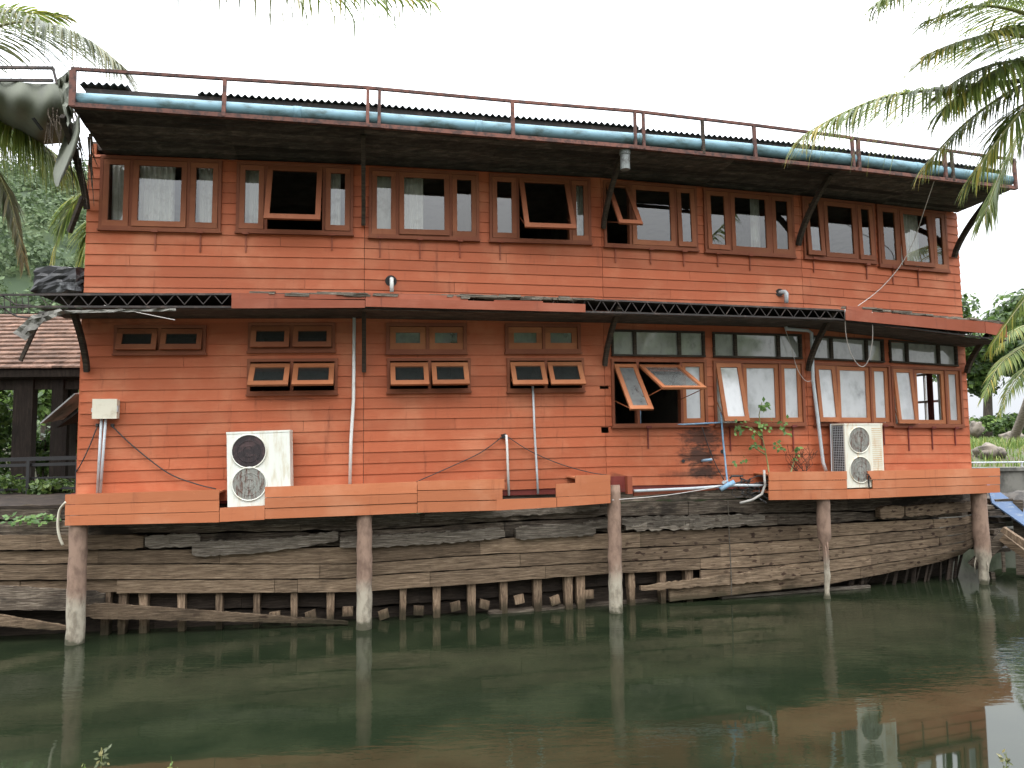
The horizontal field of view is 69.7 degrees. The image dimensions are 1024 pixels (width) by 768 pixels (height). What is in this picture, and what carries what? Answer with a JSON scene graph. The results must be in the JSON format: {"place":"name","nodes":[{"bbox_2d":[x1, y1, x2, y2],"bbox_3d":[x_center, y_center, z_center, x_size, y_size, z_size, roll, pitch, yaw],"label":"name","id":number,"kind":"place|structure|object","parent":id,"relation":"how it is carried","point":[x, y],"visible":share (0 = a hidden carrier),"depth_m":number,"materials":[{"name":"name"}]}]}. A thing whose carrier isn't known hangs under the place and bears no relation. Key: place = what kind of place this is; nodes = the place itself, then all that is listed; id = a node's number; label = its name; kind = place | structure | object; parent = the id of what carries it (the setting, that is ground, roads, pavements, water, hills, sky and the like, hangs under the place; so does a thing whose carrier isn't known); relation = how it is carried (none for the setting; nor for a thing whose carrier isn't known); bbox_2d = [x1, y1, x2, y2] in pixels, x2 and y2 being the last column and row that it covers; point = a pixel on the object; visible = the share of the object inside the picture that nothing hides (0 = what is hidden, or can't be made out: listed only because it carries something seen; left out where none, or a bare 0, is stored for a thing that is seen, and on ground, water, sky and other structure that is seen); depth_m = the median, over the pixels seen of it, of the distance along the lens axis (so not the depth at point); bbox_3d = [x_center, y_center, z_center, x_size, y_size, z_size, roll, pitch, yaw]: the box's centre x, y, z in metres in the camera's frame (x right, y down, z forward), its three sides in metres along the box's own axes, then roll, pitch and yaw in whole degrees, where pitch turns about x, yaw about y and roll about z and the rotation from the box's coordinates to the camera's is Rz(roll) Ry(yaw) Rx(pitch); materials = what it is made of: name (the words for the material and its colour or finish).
{"place":"outdoors","nodes":[
{"label":"outdoors","id":0,"kind":"place"},
{"bbox_2d":[0,178,85,445],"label":"trees","id":1,"kind":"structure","parent":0,"point":[19,285],"depth_m":127.36,"materials":[{"name":"plant"}]},
{"bbox_2d":[0,437,1023,767],"bbox_3d":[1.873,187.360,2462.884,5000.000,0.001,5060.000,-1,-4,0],"label":"water","id":2,"kind":"structure","parent":0,"point":[920,673],"depth_m":8.98,"materials":[{"name":"liquid"}]},
{"bbox_2d":[86,603,347,623],"bbox_3d":[-4.699,3.699,11.825,4.035,0.514,0.082,0,-4,-9],"label":"fallen plank","id":3,"kind":"object","parent":2,"relation":"on","point":[112,611],"visible":0.99,"depth_m":11.70,"materials":[{"name":"wood"}]},
{"bbox_2d":[0,488,1012,635],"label":"boat hull","id":4,"kind":"object","parent":2,"relation":"in","point":[437,564],"visible":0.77,"depth_m":12.85,"materials":[{"name":"brown wood"}]},
{"bbox_2d":[0,472,25,493],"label":"shrub","id":5,"kind":"object","parent":4,"relation":"on","point":[12,483],"visible":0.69,"depth_m":14.32,"materials":[{"name":"green plant"}]},
{"bbox_2d":[0,512,60,526],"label":"creeper","id":6,"kind":"object","parent":4,"relation":"attached to","point":[28,519],"visible":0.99,"depth_m":11.44,"materials":[{"name":"green plant"}]},
{"bbox_2d":[0,614,65,629],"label":"fallen plank","id":7,"kind":"object","parent":4,"relation":"on","point":[12,621],"visible":0.96,"depth_m":11.32,"materials":[{"name":"wood"}]},
{"bbox_2d":[0,456,76,493],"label":"railing","id":8,"kind":"object","parent":4,"relation":"on","point":[28,464],"visible":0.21,"depth_m":14.31,"materials":[{"name":"black wood"}]},
{"bbox_2d":[18,478,61,494],"bbox_3d":[-9.255,2.163,14.503,0.974,0.639,1.036,-1,-4,0],"label":"shrub","id":9,"kind":"object","parent":4,"relation":"on","point":[42,486],"visible":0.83,"depth_m":14.21,"materials":[{"name":"green plant"}]},
{"bbox_2d":[0,585,105,609],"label":"fallen plank","id":10,"kind":"object","parent":4,"relation":"on","point":[22,598],"visible":0.82,"depth_m":11.42,"materials":[{"name":"wood"}]},
{"bbox_2d":[639,566,799,590],"bbox_3d":[3.902,3.609,13.670,3.250,0.301,0.080,0,-4,-13],"label":"fallen plank","id":11,"kind":"object","parent":4,"relation":"on","point":[780,573],"visible":1,"depth_m":13.70,"materials":[{"name":"wood"}]},
{"bbox_2d":[727,500,731,596],"bbox_3d":[4.064,3.066,13.719,0.038,1.788,0.045,-1,-4,0],"label":"rope","id":12,"kind":"object","parent":4,"relation":"hanging from","point":[729,549],"visible":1,"depth_m":13.72,"materials":[{"name":"grey fabric"}]},
{"bbox_2d":[968,530,1004,569],"bbox_3d":[9.951,3.457,15.324,0.783,0.834,0.220,-3,-5,28],"label":"jetty timber","id":13,"kind":"object","parent":4,"relation":"attached to","point":[997,545],"visible":0.48,"depth_m":15.20,"materials":[{"name":"brown wood"}]},
{"bbox_2d":[999,534,1023,558],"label":"jetty timber","id":14,"kind":"object","parent":13,"relation":"attached to","point":[1011,544],"visible":0.81,"depth_m":14.88,"materials":[{"name":"brown wood"}]},
{"bbox_2d":[1001,552,1005,571],"bbox_3d":[10.007,3.624,14.964,0.055,0.402,0.053,-1,-4,0],"label":"jetty timber","id":15,"kind":"object","parent":14,"relation":"hanging from","point":[1003,561],"visible":1,"depth_m":14.95,"materials":[{"name":"brown wood"}]},
{"bbox_2d":[989,492,1023,525],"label":"blue board","id":16,"kind":"object","parent":4,"relation":"attached to","point":[1012,510],"visible":0.78,"depth_m":15.65,"materials":[{"name":"wood"}]},
{"bbox_2d":[1000,527,1023,547],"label":"jetty timber","id":17,"kind":"object","parent":4,"relation":"attached to","point":[1013,536],"visible":1,"depth_m":14.62,"materials":[{"name":"wood"}]},
{"bbox_2d":[487,598,657,614],"bbox_3d":[1.178,4.013,13.317,3.330,0.060,0.160,1,-4,-16],"label":"floating timber","id":18,"kind":"object","parent":2,"relation":"on","point":[544,607],"visible":0.57,"depth_m":13.15,"materials":[{"name":"brown wood"}]},
{"bbox_2d":[718,585,870,598],"bbox_3d":[5.530,4.033,14.299,3.333,0.050,0.140,1,-4,-15],"label":"floating timber","id":19,"kind":"object","parent":2,"relation":"on","point":[792,591],"visible":0.93,"depth_m":14.24,"materials":[{"name":"brown wood"}]},
{"bbox_2d":[1013,500,1023,574],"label":"jetty timber","id":20,"kind":"object","parent":2,"relation":"in","point":[1018,528],"visible":0.57,"depth_m":15.66,"materials":[{"name":"brown wood"}]},
{"bbox_2d":[0,447,1023,521],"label":"ground","id":21,"kind":"structure","parent":0,"point":[976,459],"depth_m":22.93,"materials":[{"name":"soil"}]},
{"bbox_2d":[0,390,37,482],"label":"shrub","id":22,"kind":"object","parent":21,"relation":"on","point":[6,414],"visible":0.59,"depth_m":18.05,"materials":[{"name":"green plant"}]},
{"bbox_2d":[7,422,49,481],"bbox_3d":[-11.991,1.829,18.658,1.432,1.969,1.070,2,-5,-34],"label":"shrub","id":23,"kind":"object","parent":21,"relation":"on","point":[42,448],"visible":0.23,"depth_m":18.59,"materials":[{"name":"green plant"}]},
{"bbox_2d":[0,390,78,433],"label":"tree","id":24,"kind":"object","parent":21,"relation":"on","point":[44,405],"visible":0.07,"depth_m":25.91,"materials":[{"name":"green plant"}]},
{"bbox_2d":[0,313,81,483],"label":"pavilion","id":25,"kind":"structure","parent":21,"relation":"on","point":[51,360],"depth_m":15.74,"materials":[{"name":"wood"}]},
{"bbox_2d":[51,476,74,492],"bbox_3d":[-8.848,2.170,14.771,0.975,0.657,0.907,-1,-4,0],"label":"shrub","id":26,"kind":"object","parent":21,"relation":"on","point":[63,482],"visible":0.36,"depth_m":14.58,"materials":[{"name":"green plant"}]},
{"bbox_2d":[0,2,141,278],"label":"palm tree","id":27,"kind":"object","parent":21,"relation":"on","point":[14,142],"visible":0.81,"depth_m":13.47,"materials":[{"name":"green plant"}]},
{"bbox_2d":[0,67,1017,645],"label":"boat house","id":28,"kind":"structure","parent":21,"relation":"on","point":[598,287],"depth_m":12.94,"materials":[{"name":"orange paint"}]},
{"bbox_2d":[19,328,37,361],"bbox_3d":[-7.260,-0.601,11.031,0.259,0.531,0.035,-1,-4,0],"label":"broken batten","id":29,"kind":"object","parent":28,"relation":"hanging from","point":[26,348],"visible":0.71,"depth_m":11.02,"materials":[{"name":"wood"}]},
{"bbox_2d":[0,66,64,143],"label":"canopy","id":30,"kind":"object","parent":28,"relation":"attached to","point":[24,107],"visible":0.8,"depth_m":11.42,"materials":[{"name":"fabric"}]},
{"bbox_2d":[30,265,84,293],"bbox_3d":[-7.406,-1.672,12.164,0.905,0.496,0.664,-1,-4,0],"label":"tarp bundle","id":31,"kind":"object","parent":28,"relation":"on","point":[54,279],"visible":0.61,"depth_m":11.87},
{"bbox_2d":[40,393,78,423],"bbox_3d":[-7.936,0.406,13.162,1.023,0.619,0.580,-2,-5,21],"label":"loose shutter","id":32,"kind":"object","parent":28,"relation":"hanging from","point":[67,407],"visible":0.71,"depth_m":13.07,"materials":[{"name":"wood"}]},
{"bbox_2d":[56,502,65,545],"bbox_3d":[-6.902,2.136,11.259,0.117,0.704,0.311,2,-5,-36],"label":"hose","id":33,"kind":"object","parent":28,"relation":"attached to","point":[57,524],"visible":1,"depth_m":11.32,"materials":[{"name":"beige plastic"}]},
{"bbox_2d":[57,71,73,125],"bbox_3d":[-6.710,-4.264,11.116,0.420,0.898,0.200,-4,-5,34],"label":"torn cloth","id":34,"kind":"object","parent":28,"relation":"hanging from","point":[63,83],"visible":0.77,"depth_m":11.12,"materials":[{"name":"grey fabric"}]},
{"bbox_2d":[53,115,79,186],"bbox_3d":[-6.796,-3.509,11.195,0.245,1.197,0.824,3,-6,-41],"label":"torn cloth","id":35,"kind":"object","parent":28,"relation":"hanging from","point":[64,157],"visible":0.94,"depth_m":11.17,"materials":[{"name":"grey fabric"}]},
{"bbox_2d":[56,411,77,427],"bbox_3d":[-7.813,0.594,13.198,0.712,0.396,0.504,-2,-5,22],"label":"loose shutter","id":36,"kind":"object","parent":28,"relation":"attached to","point":[72,419],"visible":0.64,"depth_m":13.06,"materials":[{"name":"wood"}]},
{"bbox_2d":[44,107,97,207],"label":"dead leaves","id":37,"kind":"object","parent":28,"relation":"hanging from","point":[79,147],"visible":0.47,"depth_m":11.53,"materials":[{"name":"brown plant"}]},
{"bbox_2d":[67,196,85,232],"bbox_3d":[-7.021,-2.729,11.842,0.440,0.558,0.060,-3,-5,32],"label":"broken batten","id":38,"kind":"object","parent":28,"relation":"hanging from","point":[75,215],"visible":0.86,"depth_m":11.82,"materials":[{"name":"wood"}]},
{"bbox_2d":[13,309,175,340],"bbox_3d":[-6.204,-0.885,10.937,2.347,0.484,0.187,-1,-4,0],"label":"torn lining","id":39,"kind":"object","parent":28,"relation":"attached to","point":[27,328],"visible":1,"depth_m":10.92,"materials":[{"name":"fabric"}]},
{"bbox_2d":[91,399,119,492],"bbox_3d":[-6.494,0.987,11.735,0.388,1.490,0.164,0,-4,-9],"label":"cable box","id":40,"kind":"object","parent":28,"relation":"attached to","point":[104,409],"visible":0.93,"depth_m":11.70,"materials":[{"name":"beige plastic"}]},
{"bbox_2d":[112,426,215,489],"bbox_3d":[-5.618,1.192,11.878,1.622,1.051,0.035,0,-4,-8],"label":"cable","id":41,"kind":"object","parent":40,"relation":"attached to","point":[159,466],"visible":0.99,"depth_m":11.85,"materials":[{"name":"grey plastic"}]},
{"bbox_2d":[96,155,222,233],"bbox_3d":[-5.843,-3.079,12.308,1.931,1.384,0.306,0,-4,-9],"label":"window","id":42,"kind":"structure","parent":28,"relation":"in","point":[157,174],"depth_m":12.29,"materials":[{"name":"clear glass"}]},
{"bbox_2d":[112,325,206,355],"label":"window","id":43,"kind":"structure","parent":28,"relation":"in","point":[137,340],"depth_m":11.99,"materials":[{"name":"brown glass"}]},
{"bbox_2d":[226,430,292,506],"bbox_3d":[-4.066,1.355,11.883,1.006,1.212,0.380,0,-4,-9],"label":"air conditioner","id":44,"kind":"object","parent":28,"relation":"on","point":[258,462],"visible":0.99,"depth_m":11.71,"materials":[{"name":"metal"}]},
{"bbox_2d":[246,323,335,352],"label":"window","id":45,"kind":"structure","parent":28,"relation":"in","point":[262,337],"depth_m":12.33,"materials":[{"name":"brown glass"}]},
{"bbox_2d":[245,358,337,395],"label":"window","id":46,"kind":"structure","parent":28,"relation":"in","point":[301,374],"depth_m":12.24,"materials":[{"name":"brown wood"}]},
{"bbox_2d":[234,161,353,236],"bbox_3d":[-3.687,-3.110,12.483,1.961,1.372,0.659,0,-4,-9],"label":"window","id":47,"kind":"structure","parent":28,"relation":"in","point":[254,179],"depth_m":12.57,"materials":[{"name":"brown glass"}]},
{"bbox_2d":[348,318,355,483],"bbox_3d":[-2.705,0.255,12.413,0.072,2.944,0.123,-5,-6,44],"label":"drain pipe","id":48,"kind":"object","parent":28,"relation":"on","point":[353,398],"visible":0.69,"depth_m":12.41,"materials":[{"name":"plastic"}]},
{"bbox_2d":[385,275,396,291],"bbox_3d":[-2.100,-1.733,12.694,0.195,0.316,0.182,-1,-4,0],"label":"vent stub","id":49,"kind":"object","parent":28,"relation":"attached to","point":[391,281],"visible":1,"depth_m":12.74,"materials":[{"name":"white plastic"}]},
{"bbox_2d":[368,167,479,241],"bbox_3d":[-1.560,-3.097,13.066,1.971,1.404,0.315,0,-4,-12],"label":"window","id":50,"kind":"structure","parent":28,"relation":"in","point":[395,195],"depth_m":13.03,"materials":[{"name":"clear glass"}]},
{"bbox_2d":[385,323,467,354],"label":"window","id":51,"kind":"structure","parent":28,"relation":"in","point":[401,338],"depth_m":12.80,"materials":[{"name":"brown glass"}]},
{"bbox_2d":[386,358,471,393],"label":"window","id":52,"kind":"structure","parent":28,"relation":"in","point":[444,371],"depth_m":12.67,"materials":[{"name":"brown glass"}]},
{"bbox_2d":[416,437,501,481],"bbox_3d":[-0.907,1.302,12.742,1.515,0.766,0.024,0,-4,-13],"label":"cable","id":53,"kind":"object","parent":28,"relation":"attached to","point":[460,462],"visible":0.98,"depth_m":12.74,"materials":[{"name":"grey plastic"}]},
{"bbox_2d":[501,434,509,495],"bbox_3d":[-0.106,1.412,12.914,0.159,1.082,0.091,-2,-5,23],"label":"standpipe","id":54,"kind":"object","parent":28,"relation":"attached to","point":[505,436],"visible":1,"depth_m":12.87,"materials":[{"name":"white plastic"}]},
{"bbox_2d":[532,386,538,493],"bbox_3d":[0.414,0.987,13.022,0.106,1.910,0.050,-1,-4,0],"label":"water pipe","id":55,"kind":"object","parent":28,"relation":"attached to","point":[535,446],"visible":1,"depth_m":13.01,"materials":[{"name":"plastic"}]},
{"bbox_2d":[489,173,592,245],"bbox_3d":[0.572,-3.155,13.293,1.944,1.380,0.688,1,-4,-17],"label":"window","id":56,"kind":"structure","parent":28,"relation":"in","point":[578,199],"depth_m":13.36,"materials":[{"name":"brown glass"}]},
{"bbox_2d":[504,323,581,353],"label":"window","id":57,"kind":"structure","parent":28,"relation":"in","point":[520,338],"depth_m":13.26,"materials":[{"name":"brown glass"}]},
{"bbox_2d":[506,358,585,392],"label":"window","id":58,"kind":"structure","parent":28,"relation":"in","point":[522,373],"depth_m":13.12,"materials":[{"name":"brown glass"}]},
{"bbox_2d":[508,437,607,474],"bbox_3d":[0.828,1.290,13.126,1.839,0.716,0.042,0,-4,-12],"label":"cable","id":59,"kind":"object","parent":28,"relation":"attached to","point":[554,461],"visible":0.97,"depth_m":13.10,"materials":[{"name":"grey plastic"}]},
{"bbox_2d":[603,180,699,251],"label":"window","id":60,"kind":"structure","parent":28,"relation":"in","point":[633,219],"depth_m":13.92,"materials":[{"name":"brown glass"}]},
{"bbox_2d":[611,329,705,356],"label":"window","id":61,"kind":"structure","parent":28,"relation":"in","point":[632,343],"depth_m":13.79,"materials":[{"name":"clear glass"}]},
{"bbox_2d":[610,359,709,427],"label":"window","id":62,"kind":"structure","parent":28,"relation":"in","point":[689,377],"depth_m":13.51,"materials":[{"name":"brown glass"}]},
{"bbox_2d":[640,410,720,424],"bbox_3d":[3.148,0.487,13.744,1.586,0.569,0.063,0,-4,-8],"label":"water pipe","id":63,"kind":"object","parent":28,"relation":"on","point":[690,423],"visible":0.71,"depth_m":13.74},
{"bbox_2d":[633,484,767,491],"bbox_3d":[3.474,1.886,13.377,2.685,0.105,0.072,0,-4,-14],"label":"water pipe","id":64,"kind":"object","parent":28,"relation":"attached to","point":[690,488],"visible":0.9,"depth_m":13.30,"materials":[{"name":"plastic"}]},
{"bbox_2d":[719,480,734,491],"bbox_3d":[3.925,1.855,13.409,0.305,0.211,0.086,0,-4,-9],"label":"pipe valve","id":65,"kind":"object","parent":64,"relation":"attached to","point":[727,485],"visible":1,"depth_m":13.38,"materials":[{"name":"blue plastic"}]},
{"bbox_2d":[720,412,727,481],"bbox_3d":[3.986,1.217,13.768,0.104,1.391,0.135,-1,-4,0],"label":"water pipe","id":66,"kind":"object","parent":28,"relation":"attached to","point":[723,446],"visible":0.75,"depth_m":13.81,"materials":[{"name":"plastic"}]},
{"bbox_2d":[729,475,767,503],"bbox_3d":[4.417,1.953,13.636,0.875,0.541,0.155,0,-4,-13],"label":"cable bundle","id":67,"kind":"object","parent":28,"relation":"hanging from","point":[743,481],"visible":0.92,"depth_m":13.63,"materials":[{"name":"grey"}]},
{"bbox_2d":[702,187,796,258],"bbox_3d":[4.631,-3.079,14.479,1.987,1.411,0.299,0,-4,-14],"label":"window","id":68,"kind":"structure","parent":28,"relation":"in","point":[730,248],"depth_m":14.41,"materials":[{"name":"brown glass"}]},
{"bbox_2d":[739,470,765,503],"bbox_3d":[4.443,1.902,13.574,0.520,0.620,0.061,0,-4,-6],"label":"drain hose","id":69,"kind":"object","parent":28,"relation":"attached to","point":[762,492],"visible":1,"depth_m":13.57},
{"bbox_2d":[712,332,802,358],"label":"window","id":70,"kind":"structure","parent":28,"relation":"in","point":[725,344],"depth_m":14.26,"materials":[{"name":"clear glass"}]},
{"bbox_2d":[712,360,807,426],"bbox_3d":[4.778,0.243,14.153,1.971,1.391,0.514,1,-4,-15],"label":"window","id":71,"kind":"structure","parent":28,"relation":"in","point":[739,387],"depth_m":14.19,"materials":[{"name":"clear glass"}]},
{"bbox_2d":[732,396,802,471],"bbox_3d":[4.811,1.038,13.868,1.562,1.620,0.282,0,-4,-13],"label":"vine","id":72,"kind":"object","parent":28,"relation":"attached to","point":[760,425],"visible":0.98,"depth_m":13.89,"materials":[{"name":"green plant"}]},
{"bbox_2d":[776,289,788,302],"bbox_3d":[5.294,-1.725,14.404,0.242,0.298,0.089,-3,-5,32],"label":"vent stub","id":73,"kind":"object","parent":28,"relation":"attached to","point":[780,292],"visible":1,"depth_m":14.35,"materials":[{"name":"white plastic"}]},
{"bbox_2d":[784,445,816,470],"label":"dry twigs","id":74,"kind":"object","parent":28,"relation":"on","point":[806,464],"visible":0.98,"depth_m":14.07,"materials":[{"name":"plant"}]},
{"bbox_2d":[785,326,827,470],"bbox_3d":[5.697,0.241,14.283,0.798,2.910,0.118,0,-4,-12],"label":"drain pipe","id":75,"kind":"object","parent":28,"relation":"attached to","point":[814,397],"visible":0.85,"depth_m":14.31,"materials":[{"name":"plastic"}]},
{"bbox_2d":[801,196,877,264],"bbox_3d":[6.647,-3.109,14.939,1.812,1.286,0.214,1,-4,-18],"label":"window","id":76,"kind":"structure","parent":28,"relation":"in","point":[823,254],"depth_m":14.91,"materials":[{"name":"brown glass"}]},
{"bbox_2d":[813,335,885,362],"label":"window","id":77,"kind":"structure","parent":28,"relation":"in","point":[831,348],"depth_m":14.82,"materials":[{"name":"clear glass"}]},
{"bbox_2d":[812,362,894,425],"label":"window","id":78,"kind":"structure","parent":28,"relation":"in","point":[846,392],"depth_m":14.76,"materials":[{"name":"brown glass"}]},
{"bbox_2d":[831,423,884,487],"bbox_3d":[6.743,1.385,14.321,0.914,1.229,0.380,1,-4,-18],"label":"air conditioner","id":79,"kind":"object","parent":28,"relation":"attached to","point":[857,451],"visible":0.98,"depth_m":14.15,"materials":[{"name":"white metal"}]},
{"bbox_2d":[845,321,872,366],"bbox_3d":[6.573,-0.867,13.862,0.430,1.022,0.958,-4,-6,41],"label":"rope","id":80,"kind":"object","parent":28,"relation":"hanging from","point":[849,348],"visible":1,"depth_m":14.00,"materials":[{"name":"grey"}]},
{"bbox_2d":[858,182,933,305],"bbox_3d":[7.515,-2.699,14.732,1.511,2.455,1.175,-1,-4,10],"label":"rope","id":81,"kind":"object","parent":28,"relation":"hanging from","point":[909,249],"visible":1,"depth_m":14.90,"materials":[{"name":"grey"}]},
{"bbox_2d":[875,204,950,273],"bbox_3d":[8.431,-2.991,15.570,1.884,1.454,0.321,1,-4,-18],"label":"window","id":82,"kind":"structure","parent":28,"relation":"in","point":[905,223],"depth_m":15.55,"materials":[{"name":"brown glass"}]},
{"bbox_2d":[888,340,958,366],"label":"window","id":83,"kind":"structure","parent":28,"relation":"in","point":[906,352],"depth_m":15.38,"materials":[{"name":"grey glass"}]},
{"bbox_2d":[890,366,965,427],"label":"window","id":84,"kind":"structure","parent":28,"relation":"in","point":[903,378],"depth_m":15.28,"materials":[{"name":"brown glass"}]},
{"bbox_2d":[969,421,984,438],"bbox_3d":[18.911,1.863,29.939,0.678,0.735,0.487,-1,-4,0],"label":"boulder","id":85,"kind":"object","parent":21,"relation":"on","point":[977,429],"visible":0.91,"depth_m":29.78,"materials":[{"name":"stone"}]},
{"bbox_2d":[932,288,1023,438],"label":"tree","id":86,"kind":"object","parent":21,"relation":"on","point":[977,374],"visible":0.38,"depth_m":39.59,"materials":[{"name":"green plant"}]},
{"bbox_2d":[939,467,1023,541],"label":"retaining wall","id":87,"kind":"structure","parent":21,"relation":"on","point":[1011,479],"depth_m":21.03,"materials":[{"name":"concrete"}]},
{"bbox_2d":[971,461,1023,466],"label":"hand rail","id":88,"kind":"object","parent":87,"relation":"on","point":[1021,462],"visible":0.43,"depth_m":21.16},
{"bbox_2d":[969,415,1007,437],"bbox_3d":[24.441,2.446,38.771,2.219,1.725,2.756,1,-5,-19],"label":"shrub","id":89,"kind":"object","parent":21,"relation":"on","point":[990,424],"visible":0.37,"depth_m":38.02,"materials":[{"name":"green plant"}]},
{"bbox_2d":[972,442,1007,459],"bbox_3d":[15.555,2.194,23.870,0.964,0.599,0.816,-1,-4,0],"label":"boulder","id":90,"kind":"object","parent":21,"relation":"on","point":[985,448],"visible":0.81,"depth_m":23.67,"materials":[{"name":"stone"}]},
{"bbox_2d":[977,325,1023,446],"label":"palm tree","id":91,"kind":"object","parent":21,"relation":"on","point":[1017,429],"visible":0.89,"depth_m":26.00,"materials":[{"name":"green plant"}]},
{"bbox_2d":[979,307,1022,386],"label":"tree","id":92,"kind":"object","parent":21,"relation":"on","point":[992,313],"visible":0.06,"depth_m":43.98,"materials":[{"name":"green plant"}]},
{"bbox_2d":[982,291,1023,360],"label":"palm tree","id":93,"kind":"object","parent":21,"relation":"on","point":[1010,320],"visible":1,"depth_m":14.05,"materials":[{"name":"green plant"}]},
{"bbox_2d":[993,412,1017,440],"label":"shrub","id":94,"kind":"object","parent":21,"relation":"on","point":[1011,416],"visible":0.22,"depth_m":40.03,"materials":[{"name":"green plant"}]},
{"bbox_2d":[994,490,1023,525],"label":"boulder","id":95,"kind":"object","parent":21,"relation":"on","point":[1017,495],"visible":0.33,"depth_m":19.49,"materials":[{"name":"stone"}]},
{"bbox_2d":[0,0,1023,419],"label":"sky","id":96,"kind":"structure","parent":0,"point":[796,64],"materials":[{"name":"white"}]},
{"bbox_2d":[970,435,1023,466],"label":"grass","id":97,"kind":"structure","parent":0,"point":[975,442],"depth_m":24.99,"materials":[{"name":"plant"}]},
{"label":"near bank","id":98,"kind":"structure","parent":0,"visible":0},
{"bbox_2d":[93,744,111,767],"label":"grass tuft","id":99,"kind":"object","parent":98,"relation":"on","point":[101,755],"visible":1,"depth_m":3.57,"materials":[{"name":"plant"}]},
{"bbox_2d":[176,0,443,44],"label":"palm tree","id":100,"kind":"object","parent":98,"relation":"on","point":[384,2],"visible":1,"depth_m":5.08,"materials":[{"name":"green plant"}]},
{"bbox_2d":[784,0,1023,245],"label":"palm tree","id":101,"kind":"object","parent":98,"relation":"on","point":[962,97],"visible":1,"depth_m":8.01,"materials":[{"name":"green plant"}]},
{"bbox_2d":[996,749,1012,767],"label":"grass tuft","id":102,"kind":"object","parent":98,"relation":"on","point":[1002,760],"visible":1,"depth_m":3.57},
{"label":"grass","id":103,"kind":"object","parent":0,"visible":0},
{"bbox_2d":[47,191,85,267],"bbox_3d":[-9.996,-2.354,18.662,3.447,7.060,2.520,1,-5,-19],"label":"palm tree","id":104,"kind":"object","parent":103,"relation":"on","point":[69,206],"visible":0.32,"depth_m":18.48,"materials":[{"name":"green plant"}]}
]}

